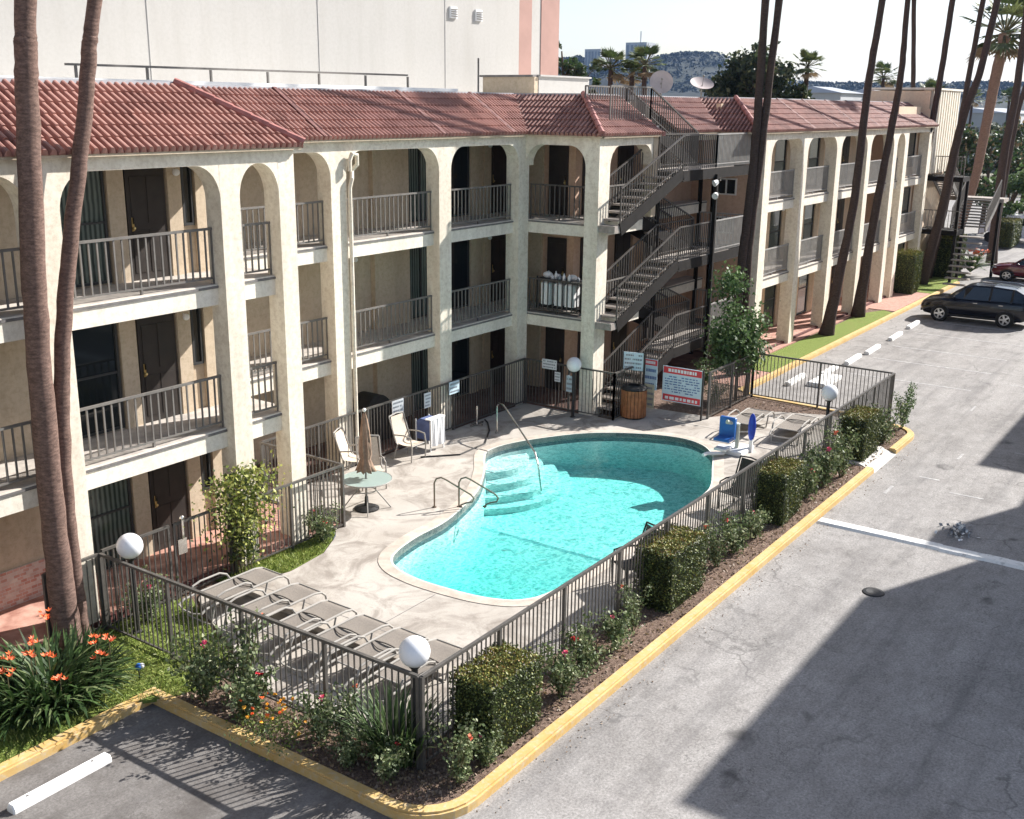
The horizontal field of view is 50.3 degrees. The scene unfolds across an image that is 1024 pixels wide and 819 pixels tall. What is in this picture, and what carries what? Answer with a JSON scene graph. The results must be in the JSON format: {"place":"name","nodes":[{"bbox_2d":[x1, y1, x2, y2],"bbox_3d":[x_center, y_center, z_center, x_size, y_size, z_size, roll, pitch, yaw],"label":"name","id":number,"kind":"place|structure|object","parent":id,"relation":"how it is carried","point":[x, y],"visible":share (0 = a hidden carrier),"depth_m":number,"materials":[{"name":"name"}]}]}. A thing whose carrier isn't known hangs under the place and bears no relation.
{"place":"outdoors","nodes":[
{"label":"outdoors","id":0,"kind":"place"},
{"bbox_2d":[0,704,388,818],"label":"parking stall","id":1,"kind":"object","parent":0,"point":[164,764],"visible":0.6,"depth_m":15.24,"materials":[{"name":"asphalt"}]},
{"bbox_2d":[7,752,111,814],"bbox_3d":[-6.267,5.170,15.150,0.180,0.126,1.520,11,19,33],"label":"wheel stop","id":2,"kind":"object","parent":1,"relation":"on","point":[48,789],"visible":1,"depth_m":15.05,"materials":[{"name":"white paint"}]},
{"bbox_2d":[0,0,559,91],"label":"neighbouring building","id":3,"kind":"structure","parent":0,"point":[446,44],"depth_m":34.30,"materials":[{"name":"white concrete"}]},
{"bbox_2d":[0,274,965,762],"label":"lawn","id":4,"kind":"structure","parent":0,"point":[806,346],"depth_m":19.19,"materials":[{"name":"green plant"}]},
{"bbox_2d":[0,607,141,744],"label":"lily clump","id":5,"kind":"object","parent":4,"relation":"on","point":[38,686],"visible":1,"depth_m":16.83,"materials":[{"name":"green plant"}]},
{"bbox_2d":[41,553,105,638],"bbox_3d":[-7.501,3.374,18.735,0.057,1.582,1.097,11,19,32],"label":"metal fence","id":6,"kind":"object","parent":4,"relation":"on","point":[43,576],"visible":0.3,"depth_m":18.94,"materials":[{"name":"grey metal"}]},
{"bbox_2d":[116,533,142,633],"bbox_3d":[-6.616,3.046,19.031,0.450,1.875,0.450,11,19,33],"label":"globe lamp","id":7,"kind":"object","parent":4,"relation":"on","point":[129,547],"visible":0.96,"depth_m":18.73,"materials":[{"name":"white glass"}]},
{"bbox_2d":[100,503,233,624],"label":"metal fence","id":8,"kind":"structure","parent":4,"relation":"on","point":[179,545],"depth_m":20.40,"materials":[{"name":"grey metal"}]},
{"bbox_2d":[0,530,334,760],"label":"grass","id":9,"kind":"structure","parent":4,"relation":"on","point":[305,548],"depth_m":18.60,"materials":[{"name":"green plant"}]},
{"bbox_2d":[182,449,304,573],"bbox_3d":[-5.324,2.168,21.468,1.220,2.320,2.826,11,19,33],"label":"shrub","id":10,"kind":"object","parent":4,"relation":"on","point":[242,541],"visible":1,"depth_m":21.28,"materials":[{"name":"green plant"}]},
{"bbox_2d":[230,464,345,573],"bbox_3d":[-4.601,2.285,22.743,0.056,1.582,3.127,11,19,34],"label":"metal fence","id":11,"kind":"object","parent":4,"relation":"on","point":[343,524],"visible":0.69,"depth_m":22.85,"materials":[{"name":"grey metal"}]},
{"bbox_2d":[818,0,885,335],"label":"palm tree","id":12,"kind":"object","parent":4,"relation":"on","point":[827,327],"visible":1,"depth_m":43.24,"materials":[{"name":"brown plant"}]},
{"bbox_2d":[850,0,910,317],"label":"palm tree","id":13,"kind":"object","parent":4,"relation":"on","point":[859,306],"visible":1,"depth_m":47.44,"materials":[{"name":"brown plant"}]},
{"bbox_2d":[930,0,955,150],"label":"palm tree","id":14,"kind":"object","parent":4,"relation":"on","point":[941,70],"visible":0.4,"depth_m":55.13,"materials":[{"name":"brown plant"}]},
{"bbox_2d":[933,234,968,276],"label":"clipped hedge","id":15,"kind":"object","parent":4,"relation":"on","point":[941,266],"visible":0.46,"depth_m":60.74,"materials":[{"name":"green plant"}]},
{"bbox_2d":[929,0,985,277],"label":"palm tree","id":16,"kind":"object","parent":4,"relation":"on","point":[974,48],"visible":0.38,"depth_m":57.17,"materials":[{"name":"brown plant"}]},
{"bbox_2d":[920,0,1000,284],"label":"palm tree","id":17,"kind":"object","parent":4,"relation":"on","point":[929,256],"visible":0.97,"depth_m":56.22,"materials":[{"name":"brown plant"}]},
{"bbox_2d":[199,403,842,746],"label":"pool deck","id":18,"kind":"structure","parent":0,"point":[344,569],"depth_m":22.75,"materials":[{"name":"concrete"}]},
{"bbox_2d":[178,567,289,624],"bbox_3d":[-5.144,3.366,20.223,0.746,0.593,2.149,12,19,35],"label":"sun lounger","id":19,"kind":"object","parent":18,"relation":"on","point":[231,587],"visible":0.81,"depth_m":20.26,"materials":[{"name":"beige fabric"}]},
{"bbox_2d":[213,583,327,641],"bbox_3d":[-4.320,3.563,19.555,0.746,0.593,2.149,12,19,35],"label":"sun lounger","id":20,"kind":"object","parent":18,"relation":"on","point":[274,601],"visible":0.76,"depth_m":19.68,"materials":[{"name":"beige metal"}]},
{"bbox_2d":[245,599,357,665],"bbox_3d":[-3.639,3.764,18.866,0.746,0.593,2.149,11,19,34],"label":"sun lounger","id":21,"kind":"object","parent":18,"relation":"on","point":[326,610],"visible":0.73,"depth_m":19.02,"materials":[{"name":"beige metal"}]},
{"bbox_2d":[277,614,393,682],"bbox_3d":[-2.941,3.920,18.340,0.746,0.593,2.149,12,19,35],"label":"sun lounger","id":22,"kind":"object","parent":18,"relation":"on","point":[360,625],"visible":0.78,"depth_m":18.48,"materials":[{"name":"beige fabric"}]},
{"bbox_2d":[339,470,392,516],"bbox_3d":[-3.356,1.935,25.115,1.228,0.741,1.228,11,19,33],"label":"glass table","id":23,"kind":"object","parent":18,"relation":"on","point":[356,480],"visible":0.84,"depth_m":24.95,"materials":[{"name":"teal"}]},
{"bbox_2d":[354,408,378,512],"bbox_3d":[-3.346,1.131,24.889,0.580,2.415,0.580,11,19,33],"label":"closed parasol","id":24,"kind":"object","parent":18,"relation":"on","point":[365,465],"visible":0.95,"depth_m":24.79,"materials":[{"name":"brown fabric"}]},
{"bbox_2d":[315,627,429,697],"bbox_3d":[-2.245,4.058,17.875,0.746,0.593,2.149,12,19,36],"label":"sun lounger","id":25,"kind":"object","parent":18,"relation":"on","point":[376,647],"visible":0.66,"depth_m":17.94,"materials":[{"name":"beige fabric"}]},
{"bbox_2d":[261,358,525,494],"bbox_3d":[-2.704,0.327,29.808,0.056,1.582,10.926,11,19,33],"label":"metal fence","id":26,"kind":"object","parent":18,"relation":"on","point":[490,412],"visible":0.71,"depth_m":30.08,"materials":[{"name":"grey metal"}]},
{"bbox_2d":[356,638,470,702],"bbox_3d":[-1.572,4.176,17.485,0.746,0.593,2.149,11,19,34],"label":"sun lounger","id":27,"kind":"object","parent":18,"relation":"on","point":[441,650],"visible":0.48,"depth_m":17.52,"materials":[{"name":"beige metal"}]},
{"bbox_2d":[415,414,444,451],"bbox_3d":[-2.205,0.613,29.571,0.602,0.910,0.640,11,19,33],"label":"towel cart","id":28,"kind":"object","parent":18,"relation":"on","point":[432,428],"visible":1,"depth_m":29.38,"materials":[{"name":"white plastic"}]},
{"bbox_2d":[378,429,723,606],"bbox_3d":[1.553,2.199,26.013,6.627,0.162,12.153,4,16,13],"label":"pool coping","id":29,"kind":"object","parent":18,"relation":"on","point":[385,563],"visible":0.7,"depth_m":24.14,"materials":[{"name":"beige concrete"}]},
{"bbox_2d":[393,433,711,599],"bbox_3d":[0.509,3.107,27.189,8.550,2.555,13.700,11,19,33],"label":"pool basin","id":30,"kind":"object","parent":18,"relation":"in","point":[538,558],"visible":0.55,"depth_m":28.02,"materials":[{"name":"liquid"}]},
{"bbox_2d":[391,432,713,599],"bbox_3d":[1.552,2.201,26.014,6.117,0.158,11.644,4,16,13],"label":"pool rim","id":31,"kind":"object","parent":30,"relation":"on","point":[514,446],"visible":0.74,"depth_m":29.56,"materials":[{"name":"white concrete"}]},
{"bbox_2d":[525,358,641,419],"bbox_3d":[2.197,-0.751,33.858,3.206,1.582,1.706,11,19,33],"label":"metal fence","id":32,"kind":"object","parent":18,"relation":"on","point":[593,370],"visible":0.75,"depth_m":33.06,"materials":[{"name":"grey metal"}]},
{"bbox_2d":[620,383,647,419],"bbox_3d":[3.662,-0.258,32.777,0.812,0.990,0.820,11,19,33],"label":"wooden bin","id":33,"kind":"object","parent":18,"relation":"on","point":[633,400],"visible":1,"depth_m":32.49,"materials":[{"name":"orange wood"}]},
{"bbox_2d":[662,365,704,420],"bbox_3d":[5.116,-0.484,32.739,1.355,1.580,0.050,11,19,33],"label":"pool rules board","id":34,"kind":"object","parent":18,"relation":"on","point":[683,385],"visible":1,"depth_m":32.65,"materials":[{"name":"white"}]},
{"bbox_2d":[702,413,755,456],"bbox_3d":[5.839,0.690,29.282,1.768,1.100,0.783,-14,22,-43],"label":"pool lift","id":35,"kind":"object","parent":18,"relation":"on","point":[729,429],"visible":1,"depth_m":29.39,"materials":[{"name":"blue plastic"}]},
{"bbox_2d":[175,292,929,597],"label":"brick path","id":36,"kind":"structure","parent":0,"point":[895,302],"depth_m":48.41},
{"bbox_2d":[725,0,769,375],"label":"palm tree","id":37,"kind":"object","parent":36,"relation":"on","point":[750,192],"visible":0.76,"depth_m":35.83,"materials":[{"name":"brown plant"}]},
{"bbox_2d":[893,248,924,294],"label":"clipped hedge","id":38,"kind":"object","parent":36,"relation":"on","point":[908,270],"visible":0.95,"depth_m":55.12,"materials":[{"name":"green plant"}]},
{"bbox_2d":[388,197,1023,818],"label":"parking lot","id":39,"kind":"structure","parent":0,"point":[808,679],"depth_m":18.75,"materials":[{"name":"grey asphalt"}]},
{"bbox_2d":[0,77,938,667],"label":"motel building","id":40,"kind":"structure","parent":39,"relation":"on","point":[282,265],"depth_m":26.94,"materials":[{"name":"beige paint"}]},
{"bbox_2d":[60,171,111,287],"bbox_3d":[-7.879,-3.318,19.552,0.060,2.260,1.380,11,19,33],"label":"window","id":41,"kind":"structure","parent":40,"relation":"in","point":[93,224],"depth_m":19.88,"materials":[{"name":"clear glass"}]},
{"bbox_2d":[72,323,124,438],"bbox_3d":[-7.911,-0.593,20.315,0.060,2.260,1.380,11,19,33],"label":"window","id":42,"kind":"structure","parent":40,"relation":"in","point":[96,353],"depth_m":20.51,"materials":[{"name":"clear glass"}]},
{"bbox_2d":[88,477,136,572],"bbox_3d":[-7.942,2.035,21.052,0.060,2.260,1.380,11,19,33],"label":"window","id":43,"kind":"structure","parent":40,"relation":"in","point":[110,505],"depth_m":21.26,"materials":[{"name":"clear glass"}]},
{"bbox_2d":[122,168,169,280],"bbox_3d":[-6.949,-3.555,20.824,0.115,2.110,0.880,11,19,33],"label":"door","id":44,"kind":"structure","parent":40,"relation":"in","point":[144,190],"depth_m":20.78,"materials":[{"name":"brown wood"}]},
{"bbox_2d":[135,313,179,422],"bbox_3d":[-6.981,-0.830,21.588,0.115,2.110,0.880,11,19,33],"label":"door","id":45,"kind":"structure","parent":40,"relation":"in","point":[155,335],"depth_m":21.54,"materials":[{"name":"brown wood"}]},
{"bbox_2d":[148,460,188,551],"bbox_3d":[-7.012,1.799,22.324,0.115,2.110,0.880,11,19,33],"label":"door","id":46,"kind":"structure","parent":40,"relation":"in","point":[167,484],"depth_m":22.31,"materials":[{"name":"brown wood"}]},
{"bbox_2d":[0,76,457,91],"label":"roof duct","id":47,"kind":"object","parent":40,"relation":"attached to","point":[305,85],"visible":0.22,"depth_m":27.13,"materials":[{"name":"grey metal"}]},
{"bbox_2d":[64,63,408,86],"bbox_3d":[-6.371,-8.449,28.091,0.050,0.665,11.435,11,19,33],"label":"roof pipe rail","id":48,"kind":"object","parent":40,"relation":"on","point":[75,65],"visible":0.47,"depth_m":27.10,"materials":[{"name":"grey metal"}]},
{"bbox_2d":[353,391,393,443],"bbox_3d":[-3.879,0.238,29.894,0.650,1.420,1.160,11,19,33],"label":"covered grill","id":49,"kind":"object","parent":40,"relation":"on","point":[366,399],"visible":0.5,"depth_m":29.61,"materials":[{"name":"black fabric"}]},
{"bbox_2d":[408,148,425,221],"bbox_3d":[-2.669,-6.577,31.399,0.060,2.260,1.100,11,19,33],"label":"window","id":50,"kind":"structure","parent":40,"relation":"in","point":[416,160],"depth_m":31.32,"materials":[{"name":"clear glass"}]},
{"bbox_2d":[410,246,426,318],"bbox_3d":[-2.701,-3.853,32.163,0.060,2.260,1.100,11,19,33],"label":"window","id":51,"kind":"structure","parent":40,"relation":"in","point":[418,256],"depth_m":32.09,"materials":[{"name":"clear glass"}]},
{"bbox_2d":[411,349,427,410],"bbox_3d":[-2.733,-1.128,32.926,0.060,2.260,1.100,11,19,33],"label":"window","id":52,"kind":"structure","parent":40,"relation":"in","point":[419,359],"depth_m":32.89,"materials":[{"name":"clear glass"}]},
{"bbox_2d":[451,240,468,309],"bbox_3d":[-1.629,-4.256,33.647,0.060,2.260,0.950,11,19,33],"label":"window","id":53,"kind":"structure","parent":40,"relation":"in","point":[460,249],"depth_m":33.68,"materials":[{"name":"black glass"}]},
{"bbox_2d":[451,146,468,216],"bbox_3d":[-1.597,-6.981,32.884,0.060,2.260,0.950,11,19,33],"label":"window","id":54,"kind":"structure","parent":40,"relation":"in","point":[460,161],"depth_m":32.94,"materials":[{"name":"black glass"}]},
{"bbox_2d":[452,338,468,396],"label":"window","id":55,"kind":"structure","parent":40,"relation":"in","point":[460,348],"depth_m":34.52,"materials":[{"name":"black glass"}]},
{"bbox_2d":[491,234,505,300],"bbox_3d":[-0.416,-4.599,35.311,0.115,2.110,0.900,11,19,33],"label":"door","id":56,"kind":"structure","parent":40,"relation":"in","point":[498,243],"depth_m":35.25,"materials":[{"name":"brown metal"}]},
{"bbox_2d":[491,145,506,212],"bbox_3d":[-0.384,-7.324,34.548,0.115,2.110,0.900,11,19,33],"label":"door","id":57,"kind":"structure","parent":40,"relation":"in","point":[498,155],"depth_m":34.47,"materials":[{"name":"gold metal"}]},
{"bbox_2d":[479,75,591,92],"bbox_3d":[0.895,-11.789,40.065,2.430,0.900,3.780,11,19,33],"label":"roof penthouse","id":58,"kind":"object","parent":40,"relation":"on","point":[531,84],"visible":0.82,"depth_m":38.76,"materials":[{"name":"beige paint"}]},
{"bbox_2d":[545,327,564,389],"bbox_3d":[1.368,-1.688,35.487,0.700,2.110,0.115,11,19,33],"label":"door","id":59,"kind":"structure","parent":40,"relation":"in","point":[555,337],"depth_m":35.42,"materials":[{"name":"brown wood"}]},
{"bbox_2d":[547,237,566,282],"bbox_3d":[1.400,-4.413,34.723,0.700,2.110,0.115,11,19,33],"label":"door","id":60,"kind":"structure","parent":40,"relation":"in","point":[556,247],"depth_m":34.58,"materials":[{"name":"brown wood"}]},
{"bbox_2d":[548,145,568,214],"bbox_3d":[1.432,-7.138,33.960,0.700,2.110,0.115,11,19,33],"label":"door","id":61,"kind":"structure","parent":40,"relation":"in","point":[558,155],"depth_m":33.92,"materials":[{"name":"brown wood"}]},
{"bbox_2d":[536,270,581,313],"bbox_3d":[1.538,-3.605,33.255,1.600,1.229,0.530,11,19,33],"label":"housekeeping cart","id":62,"kind":"object","parent":40,"relation":"on","point":[556,276],"visible":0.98,"depth_m":33.08,"materials":[{"name":"grey fabric"}]},
{"bbox_2d":[0,281,959,818],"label":"kerb","id":63,"kind":"structure","parent":39,"relation":"on","point":[500,775],"depth_m":16.54,"materials":[{"name":"yellow paint"}]},
{"bbox_2d":[171,309,916,817],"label":"planting bed","id":64,"kind":"object","parent":39,"relation":"on","point":[575,697],"visible":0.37,"depth_m":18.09,"materials":[{"name":"soil"}]},
{"bbox_2d":[13,0,82,650],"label":"palm tree","id":65,"kind":"object","parent":64,"relation":"on","point":[62,598],"visible":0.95,"depth_m":16.89,"materials":[{"name":"brown plant"}]},
{"bbox_2d":[53,0,102,643],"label":"palm tree","id":66,"kind":"object","parent":64,"relation":"on","point":[71,228],"visible":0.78,"depth_m":17.28,"materials":[{"name":"brown plant"}]},
{"bbox_2d":[154,631,242,705],"bbox_3d":[-4.908,3.972,17.024,1.120,1.265,1.378,-14,21,-42],"label":"rose bush","id":67,"kind":"object","parent":64,"relation":"on","point":[197,678],"visible":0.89,"depth_m":16.98,"materials":[{"name":"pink plant"}]},
{"bbox_2d":[189,648,279,721],"bbox_3d":[-4.220,4.212,16.577,1.489,1.063,1.105,14,20,39],"label":"rose bush","id":68,"kind":"object","parent":64,"relation":"on","point":[249,691],"visible":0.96,"depth_m":16.53,"materials":[{"name":"green plant"}]},
{"bbox_2d":[202,605,272,695],"bbox_3d":[-4.135,3.832,16.982,1.079,1.570,0.971,8,17,25],"label":"rose bush","id":69,"kind":"object","parent":64,"relation":"on","point":[246,652],"visible":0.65,"depth_m":16.93,"materials":[{"name":"green plant"}]},
{"bbox_2d":[98,553,419,769],"bbox_3d":[-4.241,3.841,17.204,7.216,1.582,0.056,11,19,33],"label":"metal fence","id":70,"kind":"object","parent":64,"relation":"on","point":[312,636],"visible":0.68,"depth_m":16.96,"materials":[{"name":"grey metal"}]},
{"bbox_2d":[207,692,335,766],"bbox_3d":[-3.631,4.555,16.272,2.414,0.560,1.338,11,19,33],"label":"marigold clump","id":71,"kind":"object","parent":64,"relation":"on","point":[265,725],"visible":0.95,"depth_m":16.14,"materials":[{"name":"green plant"}]},
{"bbox_2d":[259,442,341,523],"bbox_3d":[-4.779,1.726,24.728,2.638,1.582,0.057,12,19,34],"label":"metal fence","id":72,"kind":"object","parent":64,"relation":"on","point":[316,458],"visible":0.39,"depth_m":24.45,"materials":[{"name":"grey metal"}]},
{"bbox_2d":[284,689,352,743],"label":"rose bush","id":73,"kind":"object","parent":64,"relation":"on","point":[315,720],"visible":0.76,"depth_m":15.97,"materials":[{"name":"green plant"}]},
{"bbox_2d":[311,723,367,770],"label":"rose bush","id":74,"kind":"object","parent":64,"relation":"on","point":[349,756],"visible":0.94,"depth_m":15.41,"materials":[{"name":"green plant"}]},
{"bbox_2d":[316,679,364,746],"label":"rose bush","id":75,"kind":"object","parent":64,"relation":"on","point":[334,707],"visible":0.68,"depth_m":15.84,"materials":[{"name":"green plant"}]},
{"bbox_2d":[340,723,414,785],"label":"rose bush","id":76,"kind":"object","parent":64,"relation":"on","point":[388,765],"visible":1,"depth_m":15.10,"materials":[{"name":"green plant"}]},
{"bbox_2d":[320,677,468,769],"bbox_3d":[-1.711,4.521,15.618,2.075,1.026,1.808,11,19,33],"label":"spiky bush","id":77,"kind":"object","parent":64,"relation":"on","point":[363,722],"visible":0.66,"depth_m":15.67,"materials":[{"name":"green plant"}]},
{"bbox_2d":[398,635,429,757],"bbox_3d":[-1.380,4.091,15.521,0.450,1.875,0.450,11,19,33],"label":"globe lamp","id":78,"kind":"object","parent":64,"relation":"on","point":[414,653],"visible":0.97,"depth_m":15.19,"materials":[{"name":"white glass"}]},
{"bbox_2d":[427,711,484,783],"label":"rose bush","id":79,"kind":"object","parent":64,"relation":"on","point":[461,769],"visible":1,"depth_m":14.91,"materials":[{"name":"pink plant"}]},
{"bbox_2d":[449,639,544,763],"bbox_3d":[-0.228,4.237,16.125,0.932,1.339,1.388,11,19,33],"label":"clipped hedge","id":80,"kind":"object","parent":64,"relation":"on","point":[497,688],"visible":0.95,"depth_m":15.81,"materials":[{"name":"green plant"}]},
{"bbox_2d":[535,640,592,701],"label":"rose bush","id":81,"kind":"object","parent":64,"relation":"on","point":[563,677],"visible":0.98,"depth_m":17.24,"materials":[{"name":"green plant"}]},
{"bbox_2d":[559,605,632,673],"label":"rose bush","id":82,"kind":"object","parent":64,"relation":"on","point":[581,645],"visible":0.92,"depth_m":18.06,"materials":[{"name":"green plant"}]},
{"bbox_2d":[594,601,640,654],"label":"rose bush","id":83,"kind":"object","parent":64,"relation":"on","point":[610,627],"visible":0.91,"depth_m":18.69,"materials":[{"name":"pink plant"}]},
{"bbox_2d":[419,373,895,770],"bbox_3d":[5.083,2.045,24.003,0.056,1.582,22.216,11,19,33],"label":"metal fence","id":84,"kind":"object","parent":64,"relation":"on","point":[666,522],"visible":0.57,"depth_m":19.45,"materials":[{"name":"grey metal"}]},
{"bbox_2d":[632,523,709,614],"bbox_3d":[3.028,2.971,20.779,0.952,1.339,1.624,11,19,33],"label":"clipped hedge","id":85,"kind":"object","parent":64,"relation":"on","point":[674,561],"visible":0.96,"depth_m":20.37,"materials":[{"name":"green plant"}]},
{"bbox_2d":[699,259,776,400],"bbox_3d":[7.190,-2.398,34.151,2.684,4.555,2.508,11,19,33],"label":"slender tree","id":86,"kind":"object","parent":64,"relation":"on","point":[735,340],"visible":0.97,"depth_m":33.95,"materials":[{"name":"green plant"}]},
{"bbox_2d":[718,504,769,555],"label":"rose bush","id":87,"kind":"object","parent":64,"relation":"on","point":[739,533],"visible":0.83,"depth_m":23.00,"materials":[{"name":"green plant"}]},
{"bbox_2d":[739,0,782,374],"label":"palm tree","id":88,"kind":"object","parent":64,"relation":"on","point":[770,72],"visible":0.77,"depth_m":35.75,"materials":[{"name":"brown plant"}]},
{"bbox_2d":[750,455,807,527],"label":"clipped hedge","id":89,"kind":"object","parent":64,"relation":"on","point":[780,488],"visible":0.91,"depth_m":24.58,"materials":[{"name":"green plant"}]},
{"bbox_2d":[706,353,892,420],"bbox_3d":[8.642,-0.357,32.722,4.456,1.582,3.406,11,19,33],"label":"metal fence","id":90,"kind":"object","parent":64,"relation":"on","point":[730,391],"visible":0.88,"depth_m":33.93,"materials":[{"name":"grey metal"}]},
{"bbox_2d":[799,429,857,486],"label":"rose bush","id":91,"kind":"object","parent":64,"relation":"on","point":[830,461],"visible":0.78,"depth_m":26.89,"materials":[{"name":"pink plant"}]},
{"bbox_2d":[837,404,882,462],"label":"clipped hedge","id":92,"kind":"object","parent":64,"relation":"on","point":[867,423],"visible":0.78,"depth_m":28.97,"materials":[{"name":"green plant"}]},
{"bbox_2d":[625,43,666,94],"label":"palm tree","id":93,"kind":"object","parent":39,"relation":"on","point":[639,54],"visible":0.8,"depth_m":80.32,"materials":[{"name":"green plant"}]},
{"bbox_2d":[584,85,751,418],"bbox_3d":[4.979,-5.430,35.755,2.030,9.852,9.272,11,19,33],"label":"outdoor staircase","id":94,"kind":"structure","parent":39,"relation":"on","point":[659,236],"depth_m":35.08,"materials":[{"name":"grey metal"}]},
{"bbox_2d":[711,40,793,97],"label":"background tree","id":95,"kind":"object","parent":39,"relation":"on","point":[740,74],"visible":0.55,"depth_m":86.12,"materials":[{"name":"green plant"}]},
{"bbox_2d":[748,61,814,98],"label":"background tree","id":96,"kind":"object","parent":39,"relation":"on","point":[793,91],"visible":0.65,"depth_m":83.17,"materials":[{"name":"green plant"}]},
{"bbox_2d":[817,518,1023,569],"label":"painted line","id":97,"kind":"object","parent":39,"relation":"on","point":[938,547],"visible":1,"depth_m":23.84,"materials":[{"name":"white paint"}]},
{"bbox_2d":[921,156,1008,286],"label":"staircase","id":98,"kind":"structure","parent":39,"relation":"on","point":[960,196],"depth_m":59.39,"materials":[{"name":"grey metal"}]},
{"bbox_2d":[920,280,1023,327],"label":"parked car","id":99,"kind":"object","parent":39,"relation":"on","point":[1001,305],"visible":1,"depth_m":48.10,"materials":[{"name":"black paint"}]},
{"bbox_2d":[955,130,1023,233],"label":"tree","id":100,"kind":"object","parent":39,"relation":"on","point":[989,162],"visible":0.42,"depth_m":82.20,"materials":[{"name":"green plant"}]},
{"bbox_2d":[958,0,1023,227],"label":"palm tree","id":101,"kind":"object","parent":39,"relation":"on","point":[1002,49],"visible":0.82,"depth_m":71.83,"materials":[{"name":"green plant"}]},
{"bbox_2d":[976,162,1023,217],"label":"tree","id":102,"kind":"object","parent":39,"relation":"on","point":[1014,183],"visible":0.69,"depth_m":78.10,"materials":[{"name":"green plant"}]},
{"bbox_2d":[985,9,1023,263],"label":"palm tree","id":103,"kind":"object","parent":39,"relation":"on","point":[1004,151],"visible":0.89,"depth_m":65.01,"materials":[{"name":"brown plant"}]},
{"bbox_2d":[558,52,1023,110],"bbox_3d":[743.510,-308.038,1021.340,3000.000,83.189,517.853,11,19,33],"label":"hills","id":104,"kind":"structure","parent":0,"point":[690,72],"depth_m":1318.05,"materials":[{"name":"green plant"}]},
{"bbox_2d":[558,50,1023,98],"bbox_3d":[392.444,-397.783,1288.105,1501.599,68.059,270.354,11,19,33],"label":"hillside woods","id":105,"kind":"object","parent":104,"relation":"on","point":[847,85],"visible":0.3,"depth_m":1348.88,"materials":[{"name":"green plant"}]},
{"bbox_2d":[863,88,962,264],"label":"building","id":106,"kind":"structure","parent":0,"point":[946,118],"depth_m":58.52,"materials":[{"name":"beige paint"}]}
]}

